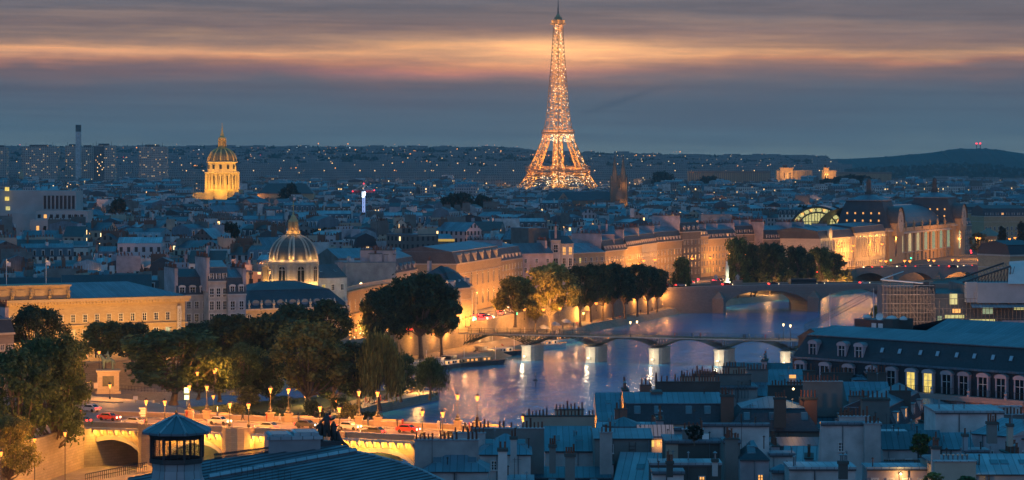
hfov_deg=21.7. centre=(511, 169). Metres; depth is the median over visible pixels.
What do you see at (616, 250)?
townhouse
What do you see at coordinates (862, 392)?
townhouse
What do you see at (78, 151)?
factory chimney
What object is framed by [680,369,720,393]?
townhouse
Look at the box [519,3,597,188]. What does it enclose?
lattice tower
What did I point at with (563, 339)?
moored barge
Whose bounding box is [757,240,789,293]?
tall tree
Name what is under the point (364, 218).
city house
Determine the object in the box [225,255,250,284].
city house
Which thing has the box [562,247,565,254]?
window
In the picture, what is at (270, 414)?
street lamp
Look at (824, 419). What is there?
townhouse
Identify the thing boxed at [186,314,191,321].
window
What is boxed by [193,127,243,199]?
domed church
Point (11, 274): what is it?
city house
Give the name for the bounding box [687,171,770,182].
palace wing
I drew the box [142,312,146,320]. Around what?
window
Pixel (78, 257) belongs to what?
city house
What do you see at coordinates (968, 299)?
scaffolded building
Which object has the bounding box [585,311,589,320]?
kiosk
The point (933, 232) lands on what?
window
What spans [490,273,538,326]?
broadleaf tree
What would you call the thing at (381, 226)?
city house
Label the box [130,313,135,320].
window
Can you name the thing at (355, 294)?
curved wing
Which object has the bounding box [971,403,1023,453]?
townhouse
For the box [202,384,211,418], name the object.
street lamp
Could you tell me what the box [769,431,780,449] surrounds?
townhouse
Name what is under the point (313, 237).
city house
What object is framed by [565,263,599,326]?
broadleaf tree
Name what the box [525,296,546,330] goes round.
broadleaf tree
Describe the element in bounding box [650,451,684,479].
townhouse
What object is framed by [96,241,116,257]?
city house
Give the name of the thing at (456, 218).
city house
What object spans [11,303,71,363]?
tall tree
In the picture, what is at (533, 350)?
iron footbridge
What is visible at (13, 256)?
city house
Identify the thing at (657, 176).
broadleaf tree
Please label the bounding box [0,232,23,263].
city house
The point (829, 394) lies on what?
townhouse
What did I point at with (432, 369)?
willow tree
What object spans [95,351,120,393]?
horse statue
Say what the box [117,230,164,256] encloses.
city house
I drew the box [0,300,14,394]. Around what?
corner house
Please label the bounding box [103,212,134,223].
city house
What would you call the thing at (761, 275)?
bush
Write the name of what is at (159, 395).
quay
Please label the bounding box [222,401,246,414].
shrub
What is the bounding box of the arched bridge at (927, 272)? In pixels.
[846,264,977,281]
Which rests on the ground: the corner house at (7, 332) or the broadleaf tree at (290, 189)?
the broadleaf tree at (290, 189)
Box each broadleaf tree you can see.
[80,320,123,368]
[108,197,126,213]
[110,319,152,361]
[112,326,228,405]
[177,320,210,352]
[184,360,215,399]
[192,344,237,401]
[201,313,265,354]
[216,342,267,404]
[223,221,242,238]
[228,345,270,394]
[242,309,300,398]
[247,317,288,352]
[250,356,286,405]
[267,318,350,400]
[273,302,319,353]
[276,182,303,198]
[310,345,358,409]
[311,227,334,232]
[312,299,359,345]
[331,341,385,408]
[357,287,401,337]
[377,283,415,339]
[382,352,417,401]
[391,270,458,358]
[421,285,462,356]
[439,191,475,207]
[473,194,492,206]
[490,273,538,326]
[524,261,581,332]
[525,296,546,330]
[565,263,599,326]
[576,262,607,321]
[596,262,616,319]
[608,261,629,318]
[616,266,636,318]
[629,262,650,316]
[636,265,663,314]
[649,170,675,183]
[654,269,669,311]
[668,256,691,289]
[700,175,716,183]
[819,177,833,183]
[832,174,873,184]
[969,232,989,252]
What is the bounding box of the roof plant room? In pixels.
[854,313,912,329]
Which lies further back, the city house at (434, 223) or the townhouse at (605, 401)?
the city house at (434, 223)
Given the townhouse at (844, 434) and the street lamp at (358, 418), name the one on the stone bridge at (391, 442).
the street lamp at (358, 418)
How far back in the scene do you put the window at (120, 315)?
712.17 m
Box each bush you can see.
[749,269,766,295]
[772,269,797,281]
[835,270,853,281]
[870,305,876,317]
[909,433,931,457]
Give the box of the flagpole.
[873,288,873,317]
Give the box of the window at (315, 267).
[313,265,316,281]
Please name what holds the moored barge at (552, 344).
on the river
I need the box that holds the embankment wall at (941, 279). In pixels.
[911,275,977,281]
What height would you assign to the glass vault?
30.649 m
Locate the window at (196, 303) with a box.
[194,301,198,308]
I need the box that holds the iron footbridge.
[458,327,797,365]
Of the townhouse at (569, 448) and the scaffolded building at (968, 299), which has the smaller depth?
the townhouse at (569, 448)
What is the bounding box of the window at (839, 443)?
[838,442,844,451]
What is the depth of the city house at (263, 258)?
897.96 m
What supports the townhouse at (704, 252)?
on the ground
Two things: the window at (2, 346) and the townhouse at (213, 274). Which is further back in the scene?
the townhouse at (213, 274)
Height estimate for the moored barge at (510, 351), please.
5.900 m
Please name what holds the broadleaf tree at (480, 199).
on the ground
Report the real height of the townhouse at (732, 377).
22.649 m
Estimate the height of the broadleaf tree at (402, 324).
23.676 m
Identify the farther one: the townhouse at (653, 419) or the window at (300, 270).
the window at (300, 270)
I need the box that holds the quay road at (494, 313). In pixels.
[87,264,931,362]
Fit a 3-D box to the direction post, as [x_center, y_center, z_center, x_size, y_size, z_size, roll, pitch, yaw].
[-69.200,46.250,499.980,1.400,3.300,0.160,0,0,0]
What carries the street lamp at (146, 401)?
on the stone bridge at (391, 442)
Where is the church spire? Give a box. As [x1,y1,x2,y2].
[19,168,23,178]
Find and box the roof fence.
[804,289,872,331]
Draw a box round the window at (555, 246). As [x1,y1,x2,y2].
[553,244,558,252]
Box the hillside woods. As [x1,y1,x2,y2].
[9,145,1023,178]
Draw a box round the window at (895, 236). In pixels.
[895,236,896,255]
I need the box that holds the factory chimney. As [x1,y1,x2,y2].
[76,125,80,179]
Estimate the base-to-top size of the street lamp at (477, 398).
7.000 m
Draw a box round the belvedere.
[142,413,211,479]
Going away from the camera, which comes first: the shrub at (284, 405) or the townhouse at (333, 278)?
the shrub at (284, 405)
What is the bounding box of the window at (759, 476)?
[757,474,763,479]
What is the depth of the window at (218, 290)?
742.90 m
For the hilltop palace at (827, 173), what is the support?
on the ground
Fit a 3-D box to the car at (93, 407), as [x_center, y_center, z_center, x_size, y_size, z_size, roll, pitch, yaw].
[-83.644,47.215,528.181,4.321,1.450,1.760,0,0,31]
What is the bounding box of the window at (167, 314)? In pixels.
[165,312,170,319]
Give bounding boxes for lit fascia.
[438,239,453,240]
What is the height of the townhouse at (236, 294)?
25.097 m
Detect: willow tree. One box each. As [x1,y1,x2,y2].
[353,327,407,410]
[413,355,450,400]
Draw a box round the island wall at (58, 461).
[0,425,83,479]
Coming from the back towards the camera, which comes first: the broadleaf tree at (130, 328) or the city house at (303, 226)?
the city house at (303, 226)
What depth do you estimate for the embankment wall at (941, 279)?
1225.29 m
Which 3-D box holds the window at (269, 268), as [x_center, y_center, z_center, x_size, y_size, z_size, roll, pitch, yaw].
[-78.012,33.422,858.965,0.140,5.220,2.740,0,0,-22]
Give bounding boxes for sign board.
[184,395,188,405]
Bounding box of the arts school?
[400,241,501,310]
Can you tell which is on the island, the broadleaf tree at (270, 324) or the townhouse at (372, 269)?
the broadleaf tree at (270, 324)
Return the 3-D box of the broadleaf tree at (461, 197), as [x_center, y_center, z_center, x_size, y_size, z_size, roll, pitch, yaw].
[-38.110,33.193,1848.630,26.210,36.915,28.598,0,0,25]
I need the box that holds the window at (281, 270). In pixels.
[278,266,285,280]
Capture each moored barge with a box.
[410,350,426,366]
[434,357,461,369]
[441,346,507,367]
[473,346,521,355]
[520,339,566,349]
[545,336,582,342]
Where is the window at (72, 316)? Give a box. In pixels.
[70,314,75,322]
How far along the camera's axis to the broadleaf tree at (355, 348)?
633.67 m
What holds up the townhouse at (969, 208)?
on the ground
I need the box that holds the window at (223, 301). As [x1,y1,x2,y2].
[222,300,225,309]
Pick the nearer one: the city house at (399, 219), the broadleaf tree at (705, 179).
the city house at (399, 219)
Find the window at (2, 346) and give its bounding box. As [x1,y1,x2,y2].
[0,344,4,351]
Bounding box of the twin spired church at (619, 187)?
[544,155,627,205]
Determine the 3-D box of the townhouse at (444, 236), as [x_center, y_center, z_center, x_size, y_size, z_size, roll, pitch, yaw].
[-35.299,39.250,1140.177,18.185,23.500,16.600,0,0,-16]
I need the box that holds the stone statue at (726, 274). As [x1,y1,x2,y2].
[724,261,729,282]
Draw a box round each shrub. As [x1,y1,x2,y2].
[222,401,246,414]
[229,384,262,407]
[246,410,265,415]
[265,407,284,416]
[268,395,298,409]
[300,399,325,417]
[327,397,349,408]
[335,402,363,419]
[361,410,383,419]
[922,472,943,479]
[957,475,976,479]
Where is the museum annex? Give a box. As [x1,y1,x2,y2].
[965,218,971,253]
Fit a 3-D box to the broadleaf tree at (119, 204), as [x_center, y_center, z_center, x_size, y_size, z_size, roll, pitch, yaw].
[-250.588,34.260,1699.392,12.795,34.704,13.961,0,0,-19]
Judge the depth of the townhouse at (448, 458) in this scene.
283.90 m
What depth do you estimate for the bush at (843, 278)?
1306.30 m
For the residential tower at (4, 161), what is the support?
on the ground
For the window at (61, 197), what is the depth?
1184.83 m
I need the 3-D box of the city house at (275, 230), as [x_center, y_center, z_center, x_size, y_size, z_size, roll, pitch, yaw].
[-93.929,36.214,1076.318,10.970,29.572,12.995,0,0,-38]
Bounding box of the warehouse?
[318,248,401,263]
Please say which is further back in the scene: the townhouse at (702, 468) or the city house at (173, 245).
the city house at (173, 245)
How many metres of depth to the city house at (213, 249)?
963.27 m
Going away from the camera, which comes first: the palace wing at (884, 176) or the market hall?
the market hall
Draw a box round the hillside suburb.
[4,145,1023,191]
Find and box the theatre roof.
[127,429,443,479]
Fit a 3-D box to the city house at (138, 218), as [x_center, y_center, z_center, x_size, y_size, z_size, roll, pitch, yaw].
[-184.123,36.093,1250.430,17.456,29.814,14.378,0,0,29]
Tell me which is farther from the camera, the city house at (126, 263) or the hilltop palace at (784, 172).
the hilltop palace at (784, 172)
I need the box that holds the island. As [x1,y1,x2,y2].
[3,388,438,479]
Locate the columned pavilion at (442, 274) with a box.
[427,266,476,321]
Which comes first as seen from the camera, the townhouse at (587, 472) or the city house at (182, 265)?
the townhouse at (587, 472)
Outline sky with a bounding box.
[0,0,1023,158]
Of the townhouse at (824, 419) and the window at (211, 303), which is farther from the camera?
the window at (211, 303)
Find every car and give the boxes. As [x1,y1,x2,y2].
[79,404,100,411]
[79,416,91,420]
[97,412,120,420]
[121,417,144,422]
[207,416,231,424]
[254,422,278,427]
[294,419,317,428]
[337,421,361,429]
[361,426,385,432]
[395,424,420,432]
[439,430,460,436]
[478,316,487,319]
[675,283,685,286]
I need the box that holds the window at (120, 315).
[118,313,123,321]
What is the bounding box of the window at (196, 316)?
[194,313,199,321]
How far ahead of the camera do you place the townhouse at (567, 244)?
1083.08 m
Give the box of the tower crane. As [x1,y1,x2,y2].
[352,183,374,211]
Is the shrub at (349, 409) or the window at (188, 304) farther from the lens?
the window at (188, 304)
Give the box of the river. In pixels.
[156,291,876,464]
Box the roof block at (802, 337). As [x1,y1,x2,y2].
[797,328,822,347]
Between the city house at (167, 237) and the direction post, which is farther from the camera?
the city house at (167, 237)
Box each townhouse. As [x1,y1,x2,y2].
[164,261,203,325]
[195,250,227,322]
[226,261,246,316]
[318,264,346,299]
[335,250,395,286]
[360,245,417,278]
[389,203,400,211]
[414,428,489,479]
[438,234,454,244]
[453,417,544,479]
[467,236,523,299]
[497,441,533,479]
[510,225,548,245]
[512,236,553,291]
[523,401,594,427]
[534,460,613,479]
[543,426,592,479]
[549,236,573,293]
[549,243,605,283]
[550,222,560,294]
[571,229,627,267]
[583,220,614,241]
[590,422,653,474]
[593,377,628,413]
[595,412,614,427]
[596,405,663,427]
[602,399,643,427]
[613,223,657,268]
[613,452,661,479]
[614,225,642,275]
[614,387,734,426]
[626,221,682,280]
[639,373,720,392]
[648,451,721,479]
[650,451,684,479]
[651,415,661,421]
[652,213,701,277]
[661,419,738,479]
[673,417,701,433]
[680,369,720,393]
[681,414,769,457]
[694,219,736,276]
[696,361,757,405]
[699,211,731,221]
[700,227,708,276]
[720,430,740,479]
[727,351,792,368]
[731,381,819,436]
[732,216,765,264]
[738,420,769,479]
[746,363,804,384]
[750,218,786,261]
[754,379,802,402]
[768,445,795,479]
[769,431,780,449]
[769,437,818,449]
[769,461,787,479]
[776,218,816,227]
[782,396,838,432]
[783,446,817,461]
[783,451,856,479]
[802,363,853,381]
[802,373,842,416]
[804,444,913,462]
[817,406,868,479]
[834,409,923,430]
[843,373,911,423]
[843,383,923,423]
[850,369,866,381]
[861,457,927,479]
[863,365,886,381]
[863,411,881,462]
[881,414,905,430]
[881,427,919,462]
[908,419,942,457]
[910,439,1018,462]
[917,412,923,423]
[919,447,976,479]
[923,398,952,403]
[923,399,1023,438]
[930,430,989,471]
[940,428,973,453]
[965,445,1023,479]
[966,204,983,220]
[971,205,1023,246]
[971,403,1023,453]
[977,240,1023,280]
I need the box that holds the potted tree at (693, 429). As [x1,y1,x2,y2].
[684,425,703,445]
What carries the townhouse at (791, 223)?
on the ground
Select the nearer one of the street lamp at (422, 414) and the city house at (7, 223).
the street lamp at (422, 414)
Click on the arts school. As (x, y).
(479, 264)
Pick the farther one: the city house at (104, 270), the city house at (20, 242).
the city house at (20, 242)
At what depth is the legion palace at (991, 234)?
1641.06 m
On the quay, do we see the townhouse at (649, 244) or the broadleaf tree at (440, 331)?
the broadleaf tree at (440, 331)
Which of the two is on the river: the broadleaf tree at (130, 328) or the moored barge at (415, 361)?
the moored barge at (415, 361)
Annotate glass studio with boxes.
[636,424,673,452]
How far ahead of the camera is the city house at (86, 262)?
860.38 m
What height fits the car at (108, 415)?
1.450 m
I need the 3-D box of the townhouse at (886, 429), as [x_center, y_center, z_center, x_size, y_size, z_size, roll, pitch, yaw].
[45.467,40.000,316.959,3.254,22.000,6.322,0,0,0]
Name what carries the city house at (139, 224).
on the ground
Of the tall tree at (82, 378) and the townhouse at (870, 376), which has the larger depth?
the tall tree at (82, 378)
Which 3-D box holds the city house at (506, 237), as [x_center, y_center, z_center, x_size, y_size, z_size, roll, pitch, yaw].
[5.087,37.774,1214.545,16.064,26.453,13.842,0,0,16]
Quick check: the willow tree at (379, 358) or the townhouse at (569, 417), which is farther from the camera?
the willow tree at (379, 358)
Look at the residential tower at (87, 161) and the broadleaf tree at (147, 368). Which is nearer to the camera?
the broadleaf tree at (147, 368)
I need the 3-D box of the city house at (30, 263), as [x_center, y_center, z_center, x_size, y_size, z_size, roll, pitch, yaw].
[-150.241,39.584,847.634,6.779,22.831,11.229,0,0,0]
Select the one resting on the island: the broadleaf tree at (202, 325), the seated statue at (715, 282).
the broadleaf tree at (202, 325)
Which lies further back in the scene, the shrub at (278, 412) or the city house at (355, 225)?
the city house at (355, 225)
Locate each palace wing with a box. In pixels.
[0,277,60,283]
[61,274,151,286]
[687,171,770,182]
[836,172,891,182]
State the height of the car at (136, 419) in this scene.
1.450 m
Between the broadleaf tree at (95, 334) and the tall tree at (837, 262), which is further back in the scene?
the tall tree at (837, 262)
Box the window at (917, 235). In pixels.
[916,233,919,249]
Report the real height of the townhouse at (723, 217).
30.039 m
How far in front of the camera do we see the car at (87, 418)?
501.86 m
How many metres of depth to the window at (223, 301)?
743.44 m
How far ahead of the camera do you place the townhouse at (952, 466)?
263.00 m
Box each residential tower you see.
[0,145,8,177]
[22,145,59,179]
[65,142,81,176]
[81,145,93,178]
[94,141,115,181]
[139,142,167,182]
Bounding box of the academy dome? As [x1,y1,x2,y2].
[261,202,318,285]
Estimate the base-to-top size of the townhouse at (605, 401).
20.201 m
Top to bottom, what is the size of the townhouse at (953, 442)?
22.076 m
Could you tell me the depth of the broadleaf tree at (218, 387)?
651.88 m
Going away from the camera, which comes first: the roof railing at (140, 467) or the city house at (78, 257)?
the roof railing at (140, 467)
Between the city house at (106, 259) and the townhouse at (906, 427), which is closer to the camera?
the townhouse at (906, 427)
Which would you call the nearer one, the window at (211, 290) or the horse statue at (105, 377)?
the horse statue at (105, 377)
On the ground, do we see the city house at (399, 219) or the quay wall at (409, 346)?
the city house at (399, 219)
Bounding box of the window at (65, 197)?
[64,196,66,208]
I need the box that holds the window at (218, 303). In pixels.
[216,301,220,309]
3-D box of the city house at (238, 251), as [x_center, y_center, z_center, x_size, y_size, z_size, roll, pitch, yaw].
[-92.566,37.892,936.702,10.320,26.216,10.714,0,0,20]
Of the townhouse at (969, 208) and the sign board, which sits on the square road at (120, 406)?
the sign board
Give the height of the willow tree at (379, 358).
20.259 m
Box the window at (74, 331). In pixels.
[70,329,75,338]
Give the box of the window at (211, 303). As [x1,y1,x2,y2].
[209,301,214,309]
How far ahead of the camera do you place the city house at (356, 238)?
1079.53 m
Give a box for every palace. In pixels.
[0,259,190,361]
[775,165,811,179]
[776,220,854,271]
[820,165,835,178]
[827,222,885,265]
[981,228,998,243]
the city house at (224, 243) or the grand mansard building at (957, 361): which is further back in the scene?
the city house at (224, 243)
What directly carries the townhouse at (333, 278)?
on the ground
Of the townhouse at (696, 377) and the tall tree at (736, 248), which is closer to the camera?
the townhouse at (696, 377)
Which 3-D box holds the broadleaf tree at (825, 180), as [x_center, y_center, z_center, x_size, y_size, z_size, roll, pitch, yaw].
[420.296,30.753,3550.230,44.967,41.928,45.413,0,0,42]
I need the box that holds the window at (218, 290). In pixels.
[216,288,220,296]
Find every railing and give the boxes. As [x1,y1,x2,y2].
[85,462,146,479]
[88,382,238,394]
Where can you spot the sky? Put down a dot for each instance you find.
(835, 79)
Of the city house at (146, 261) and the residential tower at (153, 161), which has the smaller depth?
the city house at (146, 261)
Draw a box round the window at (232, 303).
[230,301,235,309]
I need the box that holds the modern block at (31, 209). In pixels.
[0,187,92,235]
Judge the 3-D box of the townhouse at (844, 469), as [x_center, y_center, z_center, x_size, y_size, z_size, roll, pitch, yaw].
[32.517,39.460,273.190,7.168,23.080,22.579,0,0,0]
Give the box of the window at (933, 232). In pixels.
[932,231,934,248]
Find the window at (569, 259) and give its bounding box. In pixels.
[568,258,571,265]
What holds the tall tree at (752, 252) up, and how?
on the quay
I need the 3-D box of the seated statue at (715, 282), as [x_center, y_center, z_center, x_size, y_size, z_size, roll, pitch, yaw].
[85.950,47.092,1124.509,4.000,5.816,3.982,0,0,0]
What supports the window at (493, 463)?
in the townhouse at (525, 445)
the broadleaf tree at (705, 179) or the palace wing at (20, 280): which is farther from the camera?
the broadleaf tree at (705, 179)
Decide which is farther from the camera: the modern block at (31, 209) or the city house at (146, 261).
the modern block at (31, 209)
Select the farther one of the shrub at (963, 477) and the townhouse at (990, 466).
the townhouse at (990, 466)
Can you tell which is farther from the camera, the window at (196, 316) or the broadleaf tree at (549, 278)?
the broadleaf tree at (549, 278)
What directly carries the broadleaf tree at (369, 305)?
on the ground
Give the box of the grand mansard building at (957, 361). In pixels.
[791,319,1023,412]
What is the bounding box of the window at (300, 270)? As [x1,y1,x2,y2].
[297,266,304,281]
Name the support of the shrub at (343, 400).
on the island
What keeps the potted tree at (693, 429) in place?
on the townhouse at (706, 446)
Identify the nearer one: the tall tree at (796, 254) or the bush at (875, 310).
the bush at (875, 310)
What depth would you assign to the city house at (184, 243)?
990.97 m
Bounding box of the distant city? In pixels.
[0,174,1023,246]
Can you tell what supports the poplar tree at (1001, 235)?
on the ground
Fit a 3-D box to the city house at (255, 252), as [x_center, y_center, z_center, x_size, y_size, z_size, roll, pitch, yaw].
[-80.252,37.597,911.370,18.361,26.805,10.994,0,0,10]
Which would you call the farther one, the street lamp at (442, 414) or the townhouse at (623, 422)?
the street lamp at (442, 414)
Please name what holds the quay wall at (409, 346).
on the quay
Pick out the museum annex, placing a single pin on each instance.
(968, 232)
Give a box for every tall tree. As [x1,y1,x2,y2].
[0,343,65,441]
[0,409,46,479]
[7,327,97,448]
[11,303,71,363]
[55,336,90,404]
[723,235,751,297]
[745,241,759,295]
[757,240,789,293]
[773,251,789,281]
[785,245,809,278]
[798,253,817,280]
[808,245,833,281]
[818,251,847,281]
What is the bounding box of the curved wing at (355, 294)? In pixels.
[347,279,413,336]
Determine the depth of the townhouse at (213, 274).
743.37 m
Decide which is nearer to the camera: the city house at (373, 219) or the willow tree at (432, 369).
the willow tree at (432, 369)
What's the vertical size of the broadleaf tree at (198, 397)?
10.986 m
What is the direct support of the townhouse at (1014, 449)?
on the ground
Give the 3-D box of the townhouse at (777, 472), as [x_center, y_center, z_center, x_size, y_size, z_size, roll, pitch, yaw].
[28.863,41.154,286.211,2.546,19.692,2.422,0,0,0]
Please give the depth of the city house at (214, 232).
1054.67 m
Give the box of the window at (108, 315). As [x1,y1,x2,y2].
[106,313,111,321]
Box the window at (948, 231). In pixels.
[947,230,949,246]
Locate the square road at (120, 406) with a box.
[4,396,184,427]
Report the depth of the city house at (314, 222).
1209.63 m
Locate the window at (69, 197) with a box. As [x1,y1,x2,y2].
[68,196,70,208]
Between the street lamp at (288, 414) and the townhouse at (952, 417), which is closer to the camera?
the townhouse at (952, 417)
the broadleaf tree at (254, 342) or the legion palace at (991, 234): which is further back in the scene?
the legion palace at (991, 234)
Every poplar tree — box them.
[997,226,1007,239]
[1016,221,1023,240]
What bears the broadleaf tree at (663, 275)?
on the quay
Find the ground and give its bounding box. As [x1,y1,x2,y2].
[479,151,1023,309]
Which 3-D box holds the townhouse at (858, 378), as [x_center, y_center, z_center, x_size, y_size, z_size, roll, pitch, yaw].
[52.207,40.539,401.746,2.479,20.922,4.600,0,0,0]
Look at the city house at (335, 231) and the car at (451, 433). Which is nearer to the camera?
the car at (451, 433)
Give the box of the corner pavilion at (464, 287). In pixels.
[427,256,470,326]
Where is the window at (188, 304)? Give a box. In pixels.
[186,301,191,309]
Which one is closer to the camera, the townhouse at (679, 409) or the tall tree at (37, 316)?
the townhouse at (679, 409)
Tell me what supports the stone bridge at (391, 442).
on the ground
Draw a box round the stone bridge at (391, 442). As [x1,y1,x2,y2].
[46,411,505,472]
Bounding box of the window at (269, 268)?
[268,265,270,280]
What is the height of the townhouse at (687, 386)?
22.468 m
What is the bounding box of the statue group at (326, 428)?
[315,413,348,446]
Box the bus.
[789,278,816,283]
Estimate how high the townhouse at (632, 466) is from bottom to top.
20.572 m
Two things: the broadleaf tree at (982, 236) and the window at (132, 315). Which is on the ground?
the broadleaf tree at (982, 236)
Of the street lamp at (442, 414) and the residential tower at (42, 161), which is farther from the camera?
the residential tower at (42, 161)
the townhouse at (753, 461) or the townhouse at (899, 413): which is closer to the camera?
the townhouse at (753, 461)
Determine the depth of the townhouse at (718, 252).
1283.74 m
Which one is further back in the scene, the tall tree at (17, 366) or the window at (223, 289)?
the window at (223, 289)
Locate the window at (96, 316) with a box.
[94,314,99,321]
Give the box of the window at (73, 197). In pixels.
[72,196,74,208]
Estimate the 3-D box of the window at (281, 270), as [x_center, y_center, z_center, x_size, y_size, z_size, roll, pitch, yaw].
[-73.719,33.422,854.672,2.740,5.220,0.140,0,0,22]
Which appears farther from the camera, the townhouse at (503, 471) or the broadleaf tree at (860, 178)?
the broadleaf tree at (860, 178)
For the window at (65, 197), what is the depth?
1184.83 m
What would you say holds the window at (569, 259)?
in the townhouse at (567, 244)
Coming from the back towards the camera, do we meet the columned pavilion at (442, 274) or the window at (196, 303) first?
the columned pavilion at (442, 274)
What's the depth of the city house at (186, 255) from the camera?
910.86 m
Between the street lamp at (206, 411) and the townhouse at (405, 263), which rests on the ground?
the townhouse at (405, 263)
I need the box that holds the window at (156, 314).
[154,312,158,319]
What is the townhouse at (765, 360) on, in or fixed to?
on the ground
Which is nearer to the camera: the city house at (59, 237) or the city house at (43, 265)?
the city house at (43, 265)
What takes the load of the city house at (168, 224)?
on the ground
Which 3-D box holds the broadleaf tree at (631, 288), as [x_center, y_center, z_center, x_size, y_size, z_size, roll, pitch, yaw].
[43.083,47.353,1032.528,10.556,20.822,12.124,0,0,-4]
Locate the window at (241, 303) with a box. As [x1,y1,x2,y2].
[239,300,244,309]
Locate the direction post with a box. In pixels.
[139,407,145,416]
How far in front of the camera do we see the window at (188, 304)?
745.99 m
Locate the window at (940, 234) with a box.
[939,230,942,247]
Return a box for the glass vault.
[793,205,839,224]
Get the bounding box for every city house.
[0,214,15,234]
[0,225,5,233]
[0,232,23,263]
[0,246,35,270]
[0,264,11,270]
[0,266,35,276]
[0,269,15,276]
[8,232,58,245]
[9,227,15,237]
[20,239,73,263]
[22,227,64,240]
[22,254,64,270]
[23,226,61,233]
[25,234,59,242]
[26,258,48,273]
[33,270,43,276]
[42,255,75,264]
[44,265,83,276]
[47,214,85,233]
[53,253,80,261]
[60,237,92,245]
[62,221,90,240]
[64,239,95,256]
[72,252,101,269]
[74,269,98,274]
[86,218,117,239]
[88,261,114,274]
[93,228,128,245]
[94,249,119,266]
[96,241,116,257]
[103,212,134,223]
[103,215,140,221]
[107,251,143,272]
[108,267,163,289]
[113,268,151,277]
[114,219,134,230]
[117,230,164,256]
[124,222,171,237]
[128,218,155,227]
[141,255,166,271]
[142,235,169,254]
[150,250,173,275]
[154,217,177,231]
[164,234,191,242]
[167,249,188,261]
[169,234,191,244]
[169,248,184,257]
[171,239,201,249]
[172,219,213,236]
[174,235,221,249]
[174,259,188,268]
[178,246,229,257]
[188,243,229,268]
[192,223,230,239]
[195,246,214,249]
[206,235,241,248]
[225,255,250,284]
[229,240,251,263]
[236,235,254,246]
[241,220,274,236]
[245,261,265,283]
[247,245,271,263]
[253,232,286,245]
[257,255,268,263]
[260,223,286,236]
[268,223,309,235]
[285,217,312,233]
[301,212,339,230]
[304,233,317,241]
[310,227,341,240]
[311,239,328,253]
[315,232,349,247]
[329,243,351,247]
[335,224,377,240]
[340,220,378,238]
[342,227,376,247]
[360,212,378,223]
[361,218,388,240]
[365,217,383,223]
[375,238,386,247]
[385,215,408,231]
[386,226,438,249]
[423,219,437,227]
[437,217,481,242]
[445,214,464,221]
[471,216,504,236]
[482,228,503,241]
[495,216,519,231]
[502,223,540,243]
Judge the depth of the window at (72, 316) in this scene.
705.08 m
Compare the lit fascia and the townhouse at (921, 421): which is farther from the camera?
the lit fascia
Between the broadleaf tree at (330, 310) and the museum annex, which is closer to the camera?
the broadleaf tree at (330, 310)
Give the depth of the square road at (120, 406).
537.59 m
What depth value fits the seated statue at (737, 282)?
1126.50 m
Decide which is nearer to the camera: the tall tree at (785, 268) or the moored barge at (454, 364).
the moored barge at (454, 364)
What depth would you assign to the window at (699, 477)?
279.71 m
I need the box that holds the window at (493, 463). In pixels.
[490,461,497,470]
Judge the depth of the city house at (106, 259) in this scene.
899.96 m
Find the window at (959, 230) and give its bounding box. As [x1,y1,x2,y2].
[959,230,960,247]
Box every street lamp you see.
[33,436,36,479]
[144,398,147,422]
[163,398,166,418]
[184,383,193,418]
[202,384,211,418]
[227,401,231,427]
[246,401,250,426]
[266,385,274,421]
[284,386,292,421]
[337,405,340,430]
[354,389,363,424]
[373,389,381,425]
[420,408,423,436]
[441,409,444,436]
[453,392,461,429]
[473,393,481,426]
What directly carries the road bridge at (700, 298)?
on the ground
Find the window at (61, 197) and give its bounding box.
[60,196,62,208]
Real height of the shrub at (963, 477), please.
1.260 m
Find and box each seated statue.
[711,274,720,285]
[733,274,742,284]
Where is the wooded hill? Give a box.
[830,148,1023,170]
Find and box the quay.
[91,280,919,402]
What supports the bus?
on the road bridge at (700, 298)
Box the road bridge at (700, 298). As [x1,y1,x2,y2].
[663,282,948,313]
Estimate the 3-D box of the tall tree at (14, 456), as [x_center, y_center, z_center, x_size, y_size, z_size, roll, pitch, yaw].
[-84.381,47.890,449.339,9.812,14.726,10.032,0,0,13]
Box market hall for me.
[258,183,315,199]
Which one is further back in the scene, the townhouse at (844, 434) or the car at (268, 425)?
the car at (268, 425)
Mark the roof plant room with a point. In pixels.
(891, 321)
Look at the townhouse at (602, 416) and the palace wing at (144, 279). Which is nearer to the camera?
the townhouse at (602, 416)
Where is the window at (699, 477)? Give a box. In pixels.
[698,476,705,479]
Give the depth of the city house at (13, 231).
937.54 m
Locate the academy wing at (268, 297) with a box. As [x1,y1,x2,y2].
[246,280,349,339]
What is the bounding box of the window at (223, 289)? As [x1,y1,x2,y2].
[222,288,225,296]
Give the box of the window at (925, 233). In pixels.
[924,232,926,248]
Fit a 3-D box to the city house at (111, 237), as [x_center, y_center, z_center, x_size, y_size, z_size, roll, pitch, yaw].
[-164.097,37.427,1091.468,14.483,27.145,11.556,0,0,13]
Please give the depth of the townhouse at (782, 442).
347.01 m
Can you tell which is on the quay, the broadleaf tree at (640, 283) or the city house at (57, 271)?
the broadleaf tree at (640, 283)
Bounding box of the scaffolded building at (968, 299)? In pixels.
[877,261,1023,325]
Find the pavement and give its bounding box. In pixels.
[83,278,724,362]
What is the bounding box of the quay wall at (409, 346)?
[24,269,965,391]
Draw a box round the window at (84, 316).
[82,314,87,322]
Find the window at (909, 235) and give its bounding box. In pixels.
[908,233,911,250]
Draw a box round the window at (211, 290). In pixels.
[209,288,214,296]

